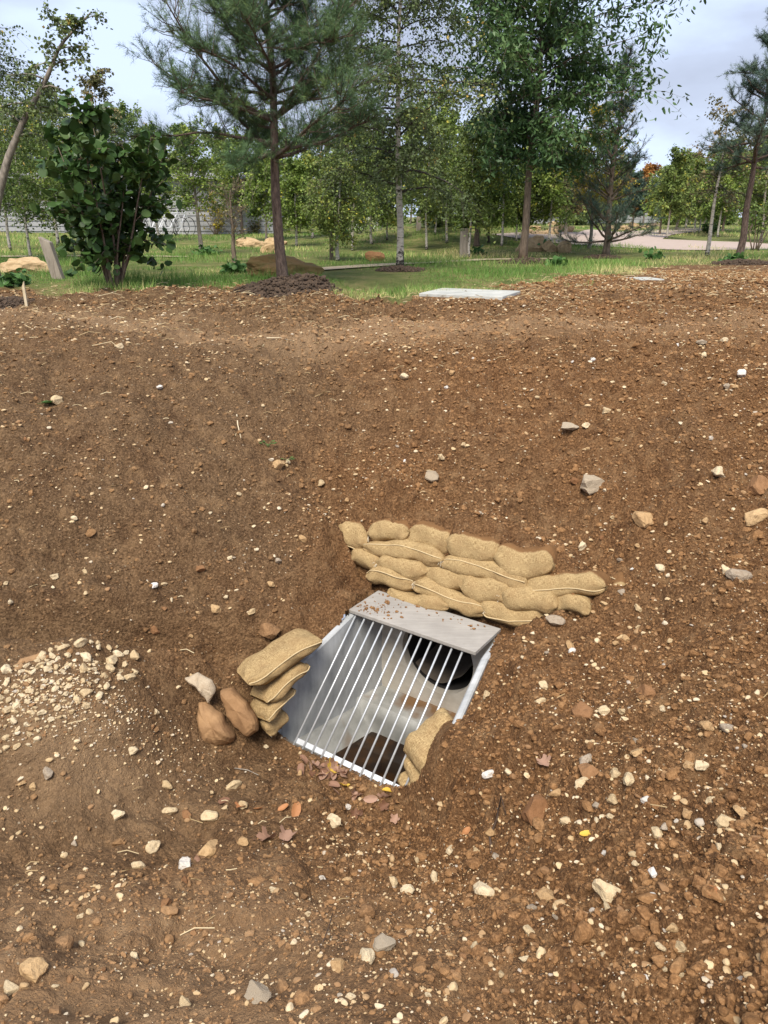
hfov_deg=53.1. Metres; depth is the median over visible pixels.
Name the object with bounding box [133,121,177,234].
birch tree
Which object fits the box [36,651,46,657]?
gravel stone
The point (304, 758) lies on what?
fallen leaf
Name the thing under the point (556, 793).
stone
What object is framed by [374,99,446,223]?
background tree
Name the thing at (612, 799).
stone
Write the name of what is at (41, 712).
gravel stone
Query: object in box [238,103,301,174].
background tree
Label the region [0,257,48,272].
boulder
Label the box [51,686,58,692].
gravel stone
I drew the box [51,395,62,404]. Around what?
stone
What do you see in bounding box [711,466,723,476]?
stone
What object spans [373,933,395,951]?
stone
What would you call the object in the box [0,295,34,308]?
soil mound
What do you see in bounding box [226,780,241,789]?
stone
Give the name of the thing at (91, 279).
grass
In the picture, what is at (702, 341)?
stone
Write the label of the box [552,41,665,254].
pine tree
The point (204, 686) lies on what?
rock
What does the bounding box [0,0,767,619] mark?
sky
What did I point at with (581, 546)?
stone
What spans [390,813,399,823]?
fallen leaf
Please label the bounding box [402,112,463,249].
birch tree
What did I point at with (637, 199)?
tree
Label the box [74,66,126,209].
birch tree
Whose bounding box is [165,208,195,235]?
bicycle
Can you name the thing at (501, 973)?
stone
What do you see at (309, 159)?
birch tree
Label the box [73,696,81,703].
gravel stone
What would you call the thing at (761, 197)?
birch tree
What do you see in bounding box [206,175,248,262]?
dying sapling
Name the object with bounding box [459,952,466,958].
stone
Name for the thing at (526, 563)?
sandbag
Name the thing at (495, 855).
stone
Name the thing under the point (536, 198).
birch tree
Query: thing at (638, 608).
stone
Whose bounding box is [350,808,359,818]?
fallen leaf
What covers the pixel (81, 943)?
stone
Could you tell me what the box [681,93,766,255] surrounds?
birch tree
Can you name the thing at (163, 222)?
bicycle
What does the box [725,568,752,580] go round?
stone
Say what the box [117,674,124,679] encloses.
gravel stone
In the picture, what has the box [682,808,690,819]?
stone
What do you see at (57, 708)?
gravel stone
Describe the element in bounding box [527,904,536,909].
stone
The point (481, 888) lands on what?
stone
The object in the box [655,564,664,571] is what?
stone
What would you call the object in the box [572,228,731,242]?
road
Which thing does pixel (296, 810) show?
fallen leaf
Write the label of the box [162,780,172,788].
stone
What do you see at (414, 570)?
sandbag
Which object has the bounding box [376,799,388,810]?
fallen leaf
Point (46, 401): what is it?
fallen leaf
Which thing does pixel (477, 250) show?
weed clump
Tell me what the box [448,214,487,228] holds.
shrub
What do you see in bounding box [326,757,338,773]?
fallen leaf
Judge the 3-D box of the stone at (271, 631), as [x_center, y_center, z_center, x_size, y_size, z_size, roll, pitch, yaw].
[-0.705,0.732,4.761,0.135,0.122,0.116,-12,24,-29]
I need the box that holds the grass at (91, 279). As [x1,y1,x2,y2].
[0,222,767,300]
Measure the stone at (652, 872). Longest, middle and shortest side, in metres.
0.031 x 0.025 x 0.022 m
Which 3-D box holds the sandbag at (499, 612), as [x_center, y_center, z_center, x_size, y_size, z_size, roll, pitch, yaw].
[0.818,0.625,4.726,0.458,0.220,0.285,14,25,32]
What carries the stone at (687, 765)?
on the ground at (332, 583)
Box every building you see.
[0,173,272,233]
[499,204,561,223]
[587,180,659,222]
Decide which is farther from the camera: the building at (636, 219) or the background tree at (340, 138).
the building at (636, 219)
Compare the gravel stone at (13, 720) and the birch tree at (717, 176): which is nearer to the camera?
the gravel stone at (13, 720)
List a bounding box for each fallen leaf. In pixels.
[37,400,52,403]
[218,797,232,803]
[253,826,276,840]
[278,803,287,810]
[279,824,297,844]
[291,801,300,816]
[297,763,303,774]
[300,754,307,763]
[307,759,321,768]
[319,771,328,779]
[320,769,329,779]
[325,757,337,770]
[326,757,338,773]
[326,762,339,774]
[329,780,339,786]
[338,768,345,776]
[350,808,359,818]
[363,795,377,802]
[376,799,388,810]
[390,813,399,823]
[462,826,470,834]
[536,753,550,765]
[579,830,589,835]
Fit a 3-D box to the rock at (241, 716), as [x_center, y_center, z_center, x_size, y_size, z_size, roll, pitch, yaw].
[-0.814,1.149,4.495,0.281,0.243,0.207,15,26,34]
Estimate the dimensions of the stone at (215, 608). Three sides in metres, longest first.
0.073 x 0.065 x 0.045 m
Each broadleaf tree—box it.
[207,125,267,234]
[238,151,303,238]
[414,0,705,257]
[436,109,522,246]
[472,133,521,242]
[540,90,642,248]
[552,146,601,233]
[629,161,661,222]
[641,164,697,233]
[669,159,693,229]
[734,124,767,233]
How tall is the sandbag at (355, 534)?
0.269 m
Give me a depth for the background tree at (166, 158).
37.27 m
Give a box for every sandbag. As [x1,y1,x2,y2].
[237,628,322,685]
[250,661,309,703]
[250,688,295,721]
[258,709,288,735]
[339,521,368,548]
[351,548,379,569]
[362,539,445,566]
[366,566,413,591]
[367,519,409,540]
[374,555,426,580]
[387,588,452,611]
[397,771,409,786]
[403,707,453,773]
[403,756,419,783]
[408,520,450,553]
[412,576,484,617]
[425,566,465,590]
[439,555,527,587]
[445,532,499,560]
[459,576,508,602]
[480,601,543,627]
[493,543,557,579]
[498,585,558,614]
[527,570,612,596]
[557,594,591,616]
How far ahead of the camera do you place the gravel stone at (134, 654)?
4.30 m
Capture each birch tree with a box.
[0,0,112,275]
[0,24,61,183]
[0,97,57,250]
[0,112,65,256]
[14,78,72,245]
[29,135,95,239]
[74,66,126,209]
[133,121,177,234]
[264,157,317,245]
[281,153,327,238]
[284,0,513,265]
[298,149,374,259]
[308,160,378,260]
[327,123,393,250]
[346,153,408,243]
[366,135,409,239]
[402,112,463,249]
[414,152,462,234]
[416,111,467,242]
[443,130,517,257]
[476,135,537,245]
[499,155,570,234]
[501,146,544,240]
[520,145,577,240]
[639,143,707,238]
[670,156,719,233]
[680,150,711,227]
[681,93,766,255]
[681,159,720,232]
[694,136,752,236]
[715,174,743,231]
[723,134,767,242]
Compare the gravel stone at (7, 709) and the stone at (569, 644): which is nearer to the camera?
the gravel stone at (7, 709)
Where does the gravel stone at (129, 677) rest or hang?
on the ground at (332, 583)
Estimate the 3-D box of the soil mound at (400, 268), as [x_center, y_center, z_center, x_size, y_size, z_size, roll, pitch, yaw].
[0.242,-3.651,11.550,0.764,0.116,0.519,0,21,0]
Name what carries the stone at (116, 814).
on the ground at (332, 583)
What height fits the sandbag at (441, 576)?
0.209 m
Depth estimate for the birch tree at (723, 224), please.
30.78 m
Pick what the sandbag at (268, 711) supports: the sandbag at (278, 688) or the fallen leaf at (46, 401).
the sandbag at (278, 688)
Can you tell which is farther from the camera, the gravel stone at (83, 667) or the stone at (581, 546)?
the stone at (581, 546)
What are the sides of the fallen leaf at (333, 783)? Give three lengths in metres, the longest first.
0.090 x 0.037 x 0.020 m
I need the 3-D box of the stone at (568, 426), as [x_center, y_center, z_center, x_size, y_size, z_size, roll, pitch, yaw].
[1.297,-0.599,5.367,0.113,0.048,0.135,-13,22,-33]
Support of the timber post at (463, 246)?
on the ground at (332, 583)
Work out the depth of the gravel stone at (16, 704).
3.80 m
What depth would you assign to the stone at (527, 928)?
2.25 m
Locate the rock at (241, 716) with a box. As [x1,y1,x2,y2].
[220,687,258,736]
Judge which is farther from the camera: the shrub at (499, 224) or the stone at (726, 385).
the shrub at (499, 224)
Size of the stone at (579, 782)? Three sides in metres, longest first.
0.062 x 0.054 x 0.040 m
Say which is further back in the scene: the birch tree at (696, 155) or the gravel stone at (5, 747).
the birch tree at (696, 155)
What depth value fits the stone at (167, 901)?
2.82 m
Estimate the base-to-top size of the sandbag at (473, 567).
0.216 m
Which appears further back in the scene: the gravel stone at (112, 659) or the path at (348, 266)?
the path at (348, 266)
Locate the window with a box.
[192,185,217,209]
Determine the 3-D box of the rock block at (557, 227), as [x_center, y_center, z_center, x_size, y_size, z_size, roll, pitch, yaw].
[5.345,-8.676,23.478,0.534,0.278,0.247,0,21,0]
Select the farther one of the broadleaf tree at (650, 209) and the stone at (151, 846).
the broadleaf tree at (650, 209)
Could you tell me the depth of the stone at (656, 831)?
2.63 m
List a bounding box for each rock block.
[531,229,546,233]
[546,228,558,233]
[551,224,563,229]
[562,226,574,231]
[619,225,631,229]
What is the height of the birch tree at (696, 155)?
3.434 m
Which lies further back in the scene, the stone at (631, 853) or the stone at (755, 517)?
the stone at (755, 517)
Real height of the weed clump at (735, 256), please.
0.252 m
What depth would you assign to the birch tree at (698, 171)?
28.89 m
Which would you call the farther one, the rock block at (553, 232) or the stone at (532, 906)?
the rock block at (553, 232)
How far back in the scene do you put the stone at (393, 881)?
3.24 m
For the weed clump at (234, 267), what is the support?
on the ground at (332, 583)
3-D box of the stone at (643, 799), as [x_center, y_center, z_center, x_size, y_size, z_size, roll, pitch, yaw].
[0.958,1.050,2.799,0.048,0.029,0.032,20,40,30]
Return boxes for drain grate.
[293,615,463,786]
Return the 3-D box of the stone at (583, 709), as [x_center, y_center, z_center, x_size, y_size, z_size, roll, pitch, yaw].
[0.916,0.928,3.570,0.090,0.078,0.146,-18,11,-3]
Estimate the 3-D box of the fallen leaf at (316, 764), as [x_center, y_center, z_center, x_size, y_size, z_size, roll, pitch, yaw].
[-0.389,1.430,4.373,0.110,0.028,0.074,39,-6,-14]
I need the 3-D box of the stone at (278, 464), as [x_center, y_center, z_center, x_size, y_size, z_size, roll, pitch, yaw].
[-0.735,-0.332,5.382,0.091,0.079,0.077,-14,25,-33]
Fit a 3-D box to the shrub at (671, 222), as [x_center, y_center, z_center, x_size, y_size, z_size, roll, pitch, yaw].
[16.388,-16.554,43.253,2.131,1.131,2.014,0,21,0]
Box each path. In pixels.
[2,255,186,256]
[322,258,552,269]
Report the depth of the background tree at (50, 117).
34.16 m
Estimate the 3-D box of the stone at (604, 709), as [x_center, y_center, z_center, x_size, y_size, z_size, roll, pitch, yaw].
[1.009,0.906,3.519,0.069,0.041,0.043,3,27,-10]
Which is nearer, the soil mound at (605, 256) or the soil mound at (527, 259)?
the soil mound at (527, 259)
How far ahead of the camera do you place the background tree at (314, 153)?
39.40 m
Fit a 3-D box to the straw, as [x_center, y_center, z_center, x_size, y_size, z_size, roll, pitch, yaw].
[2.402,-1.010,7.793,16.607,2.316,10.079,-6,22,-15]
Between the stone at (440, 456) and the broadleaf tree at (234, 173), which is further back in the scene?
the broadleaf tree at (234, 173)
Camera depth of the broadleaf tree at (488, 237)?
20.08 m
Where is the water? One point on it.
(391, 774)
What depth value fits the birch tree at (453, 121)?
19.70 m
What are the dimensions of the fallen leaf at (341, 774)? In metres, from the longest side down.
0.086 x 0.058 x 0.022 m
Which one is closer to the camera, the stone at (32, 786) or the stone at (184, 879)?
the stone at (184, 879)
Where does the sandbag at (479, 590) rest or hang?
on the sandbag at (461, 602)
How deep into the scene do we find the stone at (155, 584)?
4.62 m
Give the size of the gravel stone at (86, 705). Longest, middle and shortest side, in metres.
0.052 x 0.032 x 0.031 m
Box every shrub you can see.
[182,186,229,234]
[246,219,261,232]
[294,223,305,233]
[372,207,412,226]
[403,204,452,227]
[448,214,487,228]
[490,210,521,226]
[561,211,593,224]
[654,217,689,224]
[687,210,737,227]
[701,220,720,234]
[707,214,740,225]
[727,197,767,250]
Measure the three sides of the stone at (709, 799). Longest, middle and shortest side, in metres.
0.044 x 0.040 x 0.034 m
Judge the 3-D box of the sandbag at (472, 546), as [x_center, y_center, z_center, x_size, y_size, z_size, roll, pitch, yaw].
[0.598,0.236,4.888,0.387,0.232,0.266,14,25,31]
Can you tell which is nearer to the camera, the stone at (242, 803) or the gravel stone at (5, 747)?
the gravel stone at (5, 747)
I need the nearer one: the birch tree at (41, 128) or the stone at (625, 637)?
the stone at (625, 637)
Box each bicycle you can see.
[143,217,173,234]
[144,208,178,235]
[151,207,189,235]
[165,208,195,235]
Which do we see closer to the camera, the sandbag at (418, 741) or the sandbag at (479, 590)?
the sandbag at (418, 741)
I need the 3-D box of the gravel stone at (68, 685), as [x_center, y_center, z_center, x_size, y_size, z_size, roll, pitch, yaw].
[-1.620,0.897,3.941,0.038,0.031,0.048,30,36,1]
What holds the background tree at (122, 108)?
on the ground at (332, 583)
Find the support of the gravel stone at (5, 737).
on the ground at (332, 583)
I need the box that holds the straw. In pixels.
[0,264,767,934]
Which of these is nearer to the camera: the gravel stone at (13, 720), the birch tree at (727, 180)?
the gravel stone at (13, 720)
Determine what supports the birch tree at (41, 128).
on the ground at (332, 583)
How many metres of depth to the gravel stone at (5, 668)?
3.90 m
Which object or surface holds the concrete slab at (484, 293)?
on the ground at (332, 583)
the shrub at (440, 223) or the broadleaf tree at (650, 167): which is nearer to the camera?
the shrub at (440, 223)
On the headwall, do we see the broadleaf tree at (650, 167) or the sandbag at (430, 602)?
the sandbag at (430, 602)
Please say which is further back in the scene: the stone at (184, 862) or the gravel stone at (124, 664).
the gravel stone at (124, 664)
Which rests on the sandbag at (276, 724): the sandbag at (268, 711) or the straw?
the sandbag at (268, 711)
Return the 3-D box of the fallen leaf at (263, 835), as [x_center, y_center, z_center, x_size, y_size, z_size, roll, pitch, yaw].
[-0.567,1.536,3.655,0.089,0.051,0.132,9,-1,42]
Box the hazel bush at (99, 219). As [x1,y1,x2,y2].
[29,87,188,288]
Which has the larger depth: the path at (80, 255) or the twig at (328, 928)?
the path at (80, 255)
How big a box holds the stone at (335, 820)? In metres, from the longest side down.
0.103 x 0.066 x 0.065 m
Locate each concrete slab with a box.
[419,288,519,300]
[626,277,663,279]
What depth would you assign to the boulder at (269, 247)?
17.37 m
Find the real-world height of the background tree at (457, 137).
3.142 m
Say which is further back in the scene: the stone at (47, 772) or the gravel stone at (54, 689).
the gravel stone at (54, 689)
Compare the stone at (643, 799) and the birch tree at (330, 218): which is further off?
the birch tree at (330, 218)
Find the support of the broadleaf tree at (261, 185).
on the ground at (332, 583)
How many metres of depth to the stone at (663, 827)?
2.62 m
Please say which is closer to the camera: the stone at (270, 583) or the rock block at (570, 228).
the stone at (270, 583)
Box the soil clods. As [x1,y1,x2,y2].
[0,269,767,1023]
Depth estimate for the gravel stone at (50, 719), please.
3.80 m
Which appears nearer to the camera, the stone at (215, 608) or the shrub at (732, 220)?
the stone at (215, 608)
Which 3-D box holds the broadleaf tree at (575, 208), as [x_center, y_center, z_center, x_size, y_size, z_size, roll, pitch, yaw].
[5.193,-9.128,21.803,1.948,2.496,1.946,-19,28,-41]
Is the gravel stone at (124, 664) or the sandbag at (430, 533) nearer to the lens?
the gravel stone at (124, 664)
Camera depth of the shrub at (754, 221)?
18.70 m
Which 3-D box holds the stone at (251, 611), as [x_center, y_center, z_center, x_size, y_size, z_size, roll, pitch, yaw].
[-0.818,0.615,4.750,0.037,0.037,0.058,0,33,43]
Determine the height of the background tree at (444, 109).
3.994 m
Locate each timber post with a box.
[38,237,64,279]
[416,217,420,230]
[459,228,468,256]
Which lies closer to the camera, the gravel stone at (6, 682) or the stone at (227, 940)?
the stone at (227, 940)
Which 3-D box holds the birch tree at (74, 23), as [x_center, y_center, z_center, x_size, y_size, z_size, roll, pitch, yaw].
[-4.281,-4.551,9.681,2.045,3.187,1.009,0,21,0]
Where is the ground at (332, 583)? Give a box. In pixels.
[0,217,767,1023]
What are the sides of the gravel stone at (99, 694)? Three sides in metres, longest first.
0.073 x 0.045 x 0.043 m
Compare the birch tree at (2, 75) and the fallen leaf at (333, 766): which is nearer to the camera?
the fallen leaf at (333, 766)
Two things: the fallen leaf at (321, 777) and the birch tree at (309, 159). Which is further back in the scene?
the birch tree at (309, 159)
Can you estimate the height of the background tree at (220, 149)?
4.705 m
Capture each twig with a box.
[322,912,332,941]
[489,796,505,852]
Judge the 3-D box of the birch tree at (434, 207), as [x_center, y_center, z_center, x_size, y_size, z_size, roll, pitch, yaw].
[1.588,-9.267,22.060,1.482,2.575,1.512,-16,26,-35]
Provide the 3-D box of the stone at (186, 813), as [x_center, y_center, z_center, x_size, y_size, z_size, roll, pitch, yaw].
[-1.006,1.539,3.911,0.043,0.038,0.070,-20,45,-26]
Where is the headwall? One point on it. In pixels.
(475, 645)
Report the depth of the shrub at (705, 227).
28.72 m
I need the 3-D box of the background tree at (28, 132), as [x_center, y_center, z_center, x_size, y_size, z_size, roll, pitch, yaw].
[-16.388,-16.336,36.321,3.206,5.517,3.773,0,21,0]
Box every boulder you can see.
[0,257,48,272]
[235,237,266,247]
[246,254,324,277]
[260,242,274,252]
[264,237,286,244]
[365,251,384,260]
[515,235,543,251]
[541,240,557,251]
[557,241,571,252]
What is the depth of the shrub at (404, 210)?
36.95 m
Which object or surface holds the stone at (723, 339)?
on the ground at (332, 583)
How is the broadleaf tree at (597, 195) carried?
on the ground at (332, 583)
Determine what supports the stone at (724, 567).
on the ground at (332, 583)
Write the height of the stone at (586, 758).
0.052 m
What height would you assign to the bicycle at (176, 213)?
1.048 m
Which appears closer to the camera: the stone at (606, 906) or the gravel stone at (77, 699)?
the stone at (606, 906)
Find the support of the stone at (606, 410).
on the ground at (332, 583)
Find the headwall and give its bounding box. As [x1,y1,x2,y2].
[278,590,500,784]
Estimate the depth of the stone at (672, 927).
2.03 m
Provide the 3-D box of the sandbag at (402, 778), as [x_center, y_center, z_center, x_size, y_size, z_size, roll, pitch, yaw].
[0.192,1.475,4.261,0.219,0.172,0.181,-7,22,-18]
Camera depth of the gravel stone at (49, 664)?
3.96 m
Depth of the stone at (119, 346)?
5.99 m
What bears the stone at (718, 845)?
on the ground at (332, 583)
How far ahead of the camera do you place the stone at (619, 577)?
4.51 m
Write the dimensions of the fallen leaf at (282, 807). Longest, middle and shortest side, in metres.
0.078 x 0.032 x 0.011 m
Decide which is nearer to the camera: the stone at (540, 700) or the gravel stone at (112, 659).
the stone at (540, 700)
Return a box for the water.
[335,732,405,784]
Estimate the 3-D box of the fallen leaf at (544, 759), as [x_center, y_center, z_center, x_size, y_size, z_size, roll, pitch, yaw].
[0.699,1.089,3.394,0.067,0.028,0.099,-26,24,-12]
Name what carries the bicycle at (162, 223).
on the ground at (332, 583)
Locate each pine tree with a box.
[97,0,411,276]
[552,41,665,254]
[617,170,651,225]
[698,10,767,253]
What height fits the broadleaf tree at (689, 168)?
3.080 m
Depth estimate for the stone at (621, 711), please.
3.42 m
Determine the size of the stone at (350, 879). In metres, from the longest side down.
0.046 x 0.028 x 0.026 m
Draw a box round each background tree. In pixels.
[0,95,38,169]
[2,102,50,171]
[20,94,76,172]
[100,99,156,165]
[127,123,195,172]
[166,122,203,172]
[186,122,228,172]
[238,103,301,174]
[279,126,301,218]
[282,110,342,179]
[322,97,372,196]
[360,121,410,207]
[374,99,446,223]
[404,87,465,194]
[448,120,485,214]
[542,149,605,224]
[597,155,635,223]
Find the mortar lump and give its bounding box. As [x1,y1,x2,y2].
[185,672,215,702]
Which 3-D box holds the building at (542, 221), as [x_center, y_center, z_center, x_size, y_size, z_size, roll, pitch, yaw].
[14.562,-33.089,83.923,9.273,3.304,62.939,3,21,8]
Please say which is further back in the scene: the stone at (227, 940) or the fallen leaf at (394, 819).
the fallen leaf at (394, 819)
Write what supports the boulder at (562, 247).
on the ground at (332, 583)
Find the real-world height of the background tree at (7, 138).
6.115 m
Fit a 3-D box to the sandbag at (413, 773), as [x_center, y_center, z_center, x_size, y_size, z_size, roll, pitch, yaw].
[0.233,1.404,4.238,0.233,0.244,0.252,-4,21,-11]
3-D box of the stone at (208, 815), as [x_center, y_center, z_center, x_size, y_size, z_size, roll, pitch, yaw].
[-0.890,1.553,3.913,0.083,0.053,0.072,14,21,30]
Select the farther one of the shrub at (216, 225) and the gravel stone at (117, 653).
the shrub at (216, 225)
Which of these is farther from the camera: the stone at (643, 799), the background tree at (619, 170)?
the background tree at (619, 170)
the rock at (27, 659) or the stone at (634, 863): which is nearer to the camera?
the stone at (634, 863)
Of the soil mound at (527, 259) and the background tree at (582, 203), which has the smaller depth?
the soil mound at (527, 259)
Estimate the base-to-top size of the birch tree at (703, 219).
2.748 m
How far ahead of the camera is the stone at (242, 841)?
3.65 m
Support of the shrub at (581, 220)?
on the ground at (332, 583)
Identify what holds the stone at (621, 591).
on the ground at (332, 583)
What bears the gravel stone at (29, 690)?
on the ground at (332, 583)
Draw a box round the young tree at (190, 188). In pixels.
[146,110,238,251]
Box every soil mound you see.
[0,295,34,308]
[233,272,342,298]
[375,265,424,271]
[499,257,546,263]
[583,254,621,258]
[710,258,767,264]
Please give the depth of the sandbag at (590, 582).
4.46 m
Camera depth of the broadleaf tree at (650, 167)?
38.28 m
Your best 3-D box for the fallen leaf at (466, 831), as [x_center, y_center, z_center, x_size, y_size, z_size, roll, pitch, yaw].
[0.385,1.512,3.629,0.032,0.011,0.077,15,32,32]
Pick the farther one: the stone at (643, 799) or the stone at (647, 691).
the stone at (647, 691)
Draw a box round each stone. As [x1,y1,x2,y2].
[0,664,10,673]
[2,706,11,713]
[2,734,9,740]
[2,745,9,750]
[3,677,9,686]
[3,980,19,995]
[9,717,16,723]
[12,701,20,708]
[13,743,20,749]
[17,780,26,785]
[19,957,48,982]
[25,688,33,692]
[29,782,36,790]
[33,736,40,740]
[35,662,43,668]
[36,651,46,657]
[37,709,44,715]
[42,666,51,671]
[43,766,52,779]
[46,660,54,666]
[47,717,54,721]
[50,573,58,579]
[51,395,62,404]
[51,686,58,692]
[54,705,60,710]
[57,644,69,650]
[64,683,72,688]
[73,638,87,647]
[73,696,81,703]
[76,913,83,918]
[78,940,84,946]
[79,663,87,672]
[79,689,92,697]
[80,652,91,661]
[82,702,90,708]
[95,691,102,698]
[100,672,107,678]
[103,683,109,689]
[105,663,114,671]
[106,655,117,665]
[111,809,124,820]
[113,650,123,656]
[114,343,123,348]
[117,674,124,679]
[122,660,127,667]
[124,673,135,680]
[128,746,138,754]
[130,650,139,659]
[130,951,137,958]
[131,861,145,868]
[145,840,160,853]
[150,625,159,634]
[151,582,157,588]
[161,897,171,906]
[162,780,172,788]
[162,807,177,814]
[178,857,190,869]
[179,995,190,1006]
[181,876,187,883]
[182,809,190,818]
[196,565,205,571]
[197,839,217,857]
[200,810,217,821]
[211,604,220,612]
[223,937,231,942]
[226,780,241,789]
[237,837,248,845]
[239,800,247,808]
[244,980,270,1003]
[248,608,254,614]
[259,622,279,639]
[267,581,274,586]
[272,460,284,468]
[299,535,306,542]
[318,479,324,485]
[327,813,340,827]
[330,958,344,972]
[342,877,352,881]
[345,992,355,999]
[359,947,374,964]
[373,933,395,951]
[389,876,397,887]
[399,373,408,379]
[400,884,414,893]
[425,470,438,482]
[430,870,437,882]
[438,454,443,459]
[446,844,452,854]
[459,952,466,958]
[473,881,494,896]
[482,769,493,778]
[483,690,489,698]
[485,828,495,835]
[492,852,499,858]
[498,970,503,977]
[504,768,510,774]
[519,955,528,962]
[521,794,547,825]
[523,924,534,935]
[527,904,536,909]
[535,697,545,702]
[536,886,554,902]
[539,680,547,688]
[545,615,565,625]
[548,788,560,797]
[560,816,570,824]
[561,422,578,429]
[566,640,573,648]
[570,478,578,483]
[571,701,592,719]
[571,982,578,993]
[575,777,587,789]
[578,542,585,550]
[578,763,599,778]
[579,754,591,763]
[580,474,604,494]
[582,422,589,427]
[592,802,598,808]
[592,879,620,902]
[598,705,609,714]
[602,407,610,414]
[604,901,609,909]
[606,813,613,818]
[607,794,618,804]
[610,767,620,777]
[612,572,625,585]
[618,589,624,594]
[618,708,624,714]
[622,634,629,640]
[623,772,634,785]
[628,851,635,856]
[630,748,643,756]
[631,860,637,865]
[632,511,653,527]
[634,604,641,612]
[636,684,655,697]
[640,796,648,803]
[648,867,656,877]
[651,826,661,837]
[654,942,665,950]
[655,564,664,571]
[659,822,667,830]
[665,923,678,932]
[675,940,686,952]
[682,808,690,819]
[683,760,694,769]
[694,760,708,770]
[696,339,706,343]
[698,721,713,730]
[702,517,708,523]
[705,796,714,803]
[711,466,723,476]
[714,814,735,827]
[716,843,721,850]
[719,723,732,732]
[720,337,727,342]
[721,564,729,573]
[723,383,729,388]
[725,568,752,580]
[733,805,747,816]
[737,369,745,376]
[744,508,767,526]
[745,475,767,495]
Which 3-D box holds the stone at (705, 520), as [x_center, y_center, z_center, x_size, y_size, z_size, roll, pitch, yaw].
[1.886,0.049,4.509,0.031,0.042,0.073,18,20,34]
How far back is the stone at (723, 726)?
2.93 m
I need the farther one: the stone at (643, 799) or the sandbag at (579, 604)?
the sandbag at (579, 604)
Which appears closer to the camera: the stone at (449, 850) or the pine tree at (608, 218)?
the stone at (449, 850)
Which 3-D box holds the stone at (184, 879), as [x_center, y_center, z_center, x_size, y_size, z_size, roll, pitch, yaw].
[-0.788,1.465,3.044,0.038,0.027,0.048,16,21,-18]
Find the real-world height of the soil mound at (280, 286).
0.284 m
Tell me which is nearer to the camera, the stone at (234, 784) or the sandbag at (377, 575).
the stone at (234, 784)
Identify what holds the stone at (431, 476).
on the ground at (332, 583)
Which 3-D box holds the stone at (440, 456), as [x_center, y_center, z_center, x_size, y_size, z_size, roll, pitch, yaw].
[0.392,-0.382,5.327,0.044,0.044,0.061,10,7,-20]
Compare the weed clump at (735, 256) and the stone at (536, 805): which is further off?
the weed clump at (735, 256)
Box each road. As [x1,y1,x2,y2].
[496,232,767,249]
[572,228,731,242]
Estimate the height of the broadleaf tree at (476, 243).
3.316 m
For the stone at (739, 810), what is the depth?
2.50 m
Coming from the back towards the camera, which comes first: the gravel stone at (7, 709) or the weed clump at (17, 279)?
the weed clump at (17, 279)
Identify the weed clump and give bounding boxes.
[0,268,31,286]
[192,244,222,254]
[219,257,246,273]
[470,244,487,255]
[545,255,567,265]
[638,246,665,259]
[718,252,748,260]
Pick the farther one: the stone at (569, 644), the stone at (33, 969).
the stone at (569, 644)
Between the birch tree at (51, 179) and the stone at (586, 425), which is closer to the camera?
the stone at (586, 425)
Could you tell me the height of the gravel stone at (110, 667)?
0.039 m
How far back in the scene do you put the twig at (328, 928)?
2.65 m
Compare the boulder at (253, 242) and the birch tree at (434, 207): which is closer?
the boulder at (253, 242)
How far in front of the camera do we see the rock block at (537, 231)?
22.11 m
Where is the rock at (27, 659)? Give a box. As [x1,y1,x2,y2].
[14,653,38,669]
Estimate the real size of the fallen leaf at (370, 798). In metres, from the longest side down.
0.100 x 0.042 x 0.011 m
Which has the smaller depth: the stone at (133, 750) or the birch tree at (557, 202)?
the stone at (133, 750)
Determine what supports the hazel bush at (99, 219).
on the ground at (332, 583)
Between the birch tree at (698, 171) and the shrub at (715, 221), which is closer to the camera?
the birch tree at (698, 171)
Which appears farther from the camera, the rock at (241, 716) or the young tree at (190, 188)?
the young tree at (190, 188)
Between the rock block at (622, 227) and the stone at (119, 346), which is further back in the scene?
the rock block at (622, 227)
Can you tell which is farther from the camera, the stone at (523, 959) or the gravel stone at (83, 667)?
the gravel stone at (83, 667)
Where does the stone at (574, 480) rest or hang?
on the ground at (332, 583)
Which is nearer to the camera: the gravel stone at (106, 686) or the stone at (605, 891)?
the stone at (605, 891)
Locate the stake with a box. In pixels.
[22,281,27,305]
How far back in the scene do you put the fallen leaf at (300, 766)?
4.35 m
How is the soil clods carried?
on the ground at (332, 583)
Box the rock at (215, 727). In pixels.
[197,702,235,745]
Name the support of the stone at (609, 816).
on the ground at (332, 583)
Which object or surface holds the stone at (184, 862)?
on the ground at (332, 583)
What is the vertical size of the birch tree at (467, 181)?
2.508 m
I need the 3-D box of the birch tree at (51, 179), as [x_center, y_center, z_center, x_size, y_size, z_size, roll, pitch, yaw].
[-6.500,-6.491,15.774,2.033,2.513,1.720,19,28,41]
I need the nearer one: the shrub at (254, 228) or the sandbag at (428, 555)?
the sandbag at (428, 555)
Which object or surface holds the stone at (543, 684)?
on the ground at (332, 583)
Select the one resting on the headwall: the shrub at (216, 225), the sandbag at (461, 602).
the sandbag at (461, 602)
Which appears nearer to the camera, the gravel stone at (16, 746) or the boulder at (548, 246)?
the gravel stone at (16, 746)
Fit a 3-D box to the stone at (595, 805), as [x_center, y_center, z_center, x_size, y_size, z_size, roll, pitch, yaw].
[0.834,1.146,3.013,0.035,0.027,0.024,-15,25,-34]
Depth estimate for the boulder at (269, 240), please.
21.97 m
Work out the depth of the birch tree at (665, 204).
23.08 m
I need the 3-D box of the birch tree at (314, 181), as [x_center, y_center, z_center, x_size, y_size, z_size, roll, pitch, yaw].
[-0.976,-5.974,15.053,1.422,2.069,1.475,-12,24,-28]

